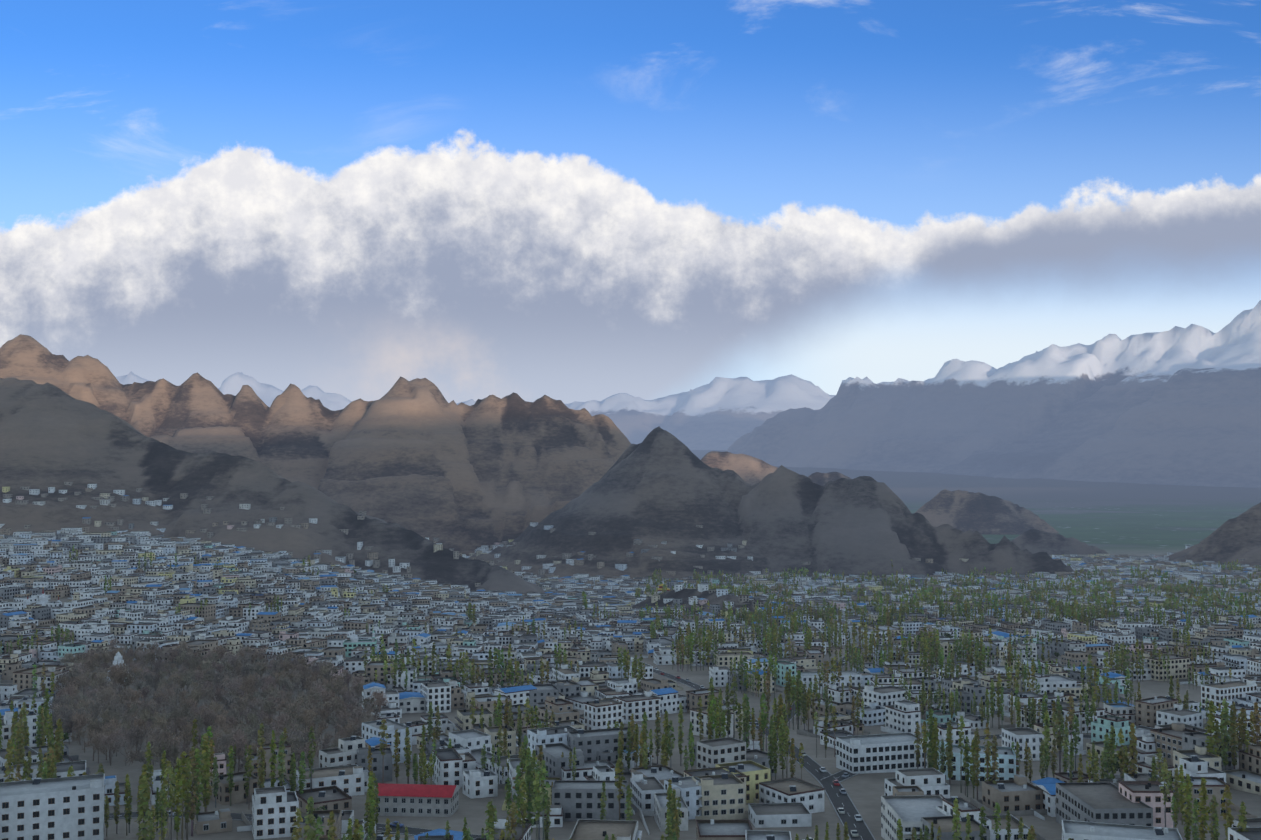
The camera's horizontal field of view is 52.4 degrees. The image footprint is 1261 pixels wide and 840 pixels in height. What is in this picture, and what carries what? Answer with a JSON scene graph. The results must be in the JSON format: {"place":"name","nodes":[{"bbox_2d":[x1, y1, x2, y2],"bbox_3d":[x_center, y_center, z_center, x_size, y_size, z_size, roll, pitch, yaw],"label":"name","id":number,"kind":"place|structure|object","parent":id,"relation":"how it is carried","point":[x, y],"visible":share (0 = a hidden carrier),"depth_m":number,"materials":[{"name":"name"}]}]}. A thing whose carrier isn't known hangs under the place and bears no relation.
{"place":"outdoors","nodes":[
{"label":"outdoors","id":0,"kind":"place"},
{"bbox_2d":[0,378,544,594],"bbox_3d":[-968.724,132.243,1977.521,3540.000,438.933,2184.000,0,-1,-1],"label":"hill","id":1,"kind":"structure","parent":0,"point":[51,435],"depth_m":1993.39,"materials":[{"name":"grey stone"}]},
{"bbox_2d":[0,334,630,555],"bbox_3d":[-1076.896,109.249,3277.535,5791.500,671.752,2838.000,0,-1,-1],"label":"ridge","id":2,"kind":"structure","parent":0,"point":[423,458],"depth_m":3361.25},
{"bbox_2d":[116,371,834,449],"bbox_3d":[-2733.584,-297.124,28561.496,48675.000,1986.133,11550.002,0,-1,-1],"label":"snowy mountains","id":3,"kind":"structure","parent":0,"point":[718,413],"depth_m":29256.13,"materials":[{"name":"white snow"}]},
{"bbox_2d":[0,450,1260,839],"bbox_3d":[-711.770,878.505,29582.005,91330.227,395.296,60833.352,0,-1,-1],"label":"ground","id":4,"kind":"structure","parent":0,"point":[1116,518],"depth_m":701.96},
{"bbox_2d":[46,635,387,772],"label":"bare tree grove","id":5,"kind":"object","parent":4,"relation":"on","point":[66,711],"visible":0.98,"depth_m":605.10,"materials":[{"name":"brown plant"}]},
{"bbox_2d":[0,576,1182,839],"bbox_3d":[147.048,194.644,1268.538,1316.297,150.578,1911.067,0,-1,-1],"label":"buildings","id":6,"kind":"structure","parent":4,"relation":"on","point":[58,808],"depth_m":393.15,"materials":[{"name":"white concrete"}]},
{"bbox_2d":[0,543,1260,714],"bbox_3d":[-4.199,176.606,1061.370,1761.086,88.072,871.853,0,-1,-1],"label":"town","id":7,"kind":"object","parent":4,"relation":"on","point":[135,605],"visible":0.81,"depth_m":974.83,"materials":[{"name":"white concrete"}]},
{"bbox_2d":[0,680,1260,839],"bbox_3d":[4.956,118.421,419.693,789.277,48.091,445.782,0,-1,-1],"label":"town","id":8,"kind":"object","parent":4,"relation":"on","point":[723,783],"visible":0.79,"depth_m":426.64,"materials":[{"name":"white concrete"}]},
{"bbox_2d":[0,545,1260,839],"bbox_3d":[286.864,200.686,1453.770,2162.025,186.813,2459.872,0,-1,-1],"label":"trees","id":9,"kind":"object","parent":4,"relation":"on","point":[192,773],"visible":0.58,"depth_m":509.42,"materials":[{"name":"green plant"}]},
{"bbox_2d":[0,482,1260,614],"bbox_3d":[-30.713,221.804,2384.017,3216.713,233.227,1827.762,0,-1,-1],"label":"town","id":10,"kind":"object","parent":4,"relation":"on","point":[616,593],"visible":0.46,"depth_m":1908.87,"materials":[{"name":"white concrete"}]},
{"bbox_2d":[632,588,763,621],"bbox_3d":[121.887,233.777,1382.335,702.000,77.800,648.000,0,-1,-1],"label":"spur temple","id":11,"kind":"structure","parent":4,"relation":"on","point":[686,594],"depth_m":1485.72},
{"bbox_2d":[915,489,1058,534],"bbox_3d":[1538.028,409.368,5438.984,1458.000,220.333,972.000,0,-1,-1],"label":"hill","id":12,"kind":"structure","parent":4,"relation":"on","point":[973,512],"depth_m":5470.19,"materials":[{"name":"stone"}]},
{"bbox_2d":[726,300,1260,487],"bbox_3d":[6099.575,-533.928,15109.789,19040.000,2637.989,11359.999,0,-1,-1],"label":"mountain range","id":13,"kind":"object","parent":4,"relation":"on","point":[1176,405],"depth_m":14903.17,"materials":[{"name":"grey stone"}]},
{"bbox_2d":[1166,503,1260,565],"bbox_3d":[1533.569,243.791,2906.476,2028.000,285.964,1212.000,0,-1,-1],"label":"hill","id":14,"kind":"structure","parent":4,"relation":"on","point":[1235,539],"depth_m":2962.77,"materials":[{"name":"grey stone"}]},
{"bbox_2d":[0,0,1260,403],"label":"sky","id":15,"kind":"structure","parent":0,"point":[567,201],"materials":[{"name":"blue"}]},
{"bbox_2d":[104,644,1237,839],"bbox_3d":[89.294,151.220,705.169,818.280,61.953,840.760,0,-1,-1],"label":"roads","id":16,"kind":"structure","parent":0,"point":[825,780],"depth_m":418.86,"materials":[{"name":"grey asphalt"}]},
{"bbox_2d":[167,640,1001,839],"bbox_3d":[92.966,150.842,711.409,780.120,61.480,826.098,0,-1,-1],"label":"vehicles","id":17,"kind":"object","parent":16,"relation":"on","point":[853,833],"visible":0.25,"depth_m":396.57,"materials":[{"name":"paint"}]},
{"bbox_2d":[701,451,850,485],"bbox_3d":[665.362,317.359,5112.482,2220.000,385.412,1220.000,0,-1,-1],"label":"mountain","id":18,"kind":"structure","parent":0,"point":[750,470],"depth_m":5177.76,"materials":[{"name":"stone"}]},
{"bbox_2d":[466,426,1087,579],"bbox_3d":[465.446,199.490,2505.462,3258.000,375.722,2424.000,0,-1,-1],"label":"rocky hill","id":19,"kind":"structure","parent":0,"point":[657,485],"depth_m":2593.29,"materials":[{"name":"grey stone"}]},
{"bbox_2d":[1011,529,1106,554],"bbox_3d":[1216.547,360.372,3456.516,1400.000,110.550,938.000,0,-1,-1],"label":"ridge","id":20,"kind":"structure","parent":0,"point":[1033,541],"depth_m":3569.96,"materials":[{"name":"grey stone"}]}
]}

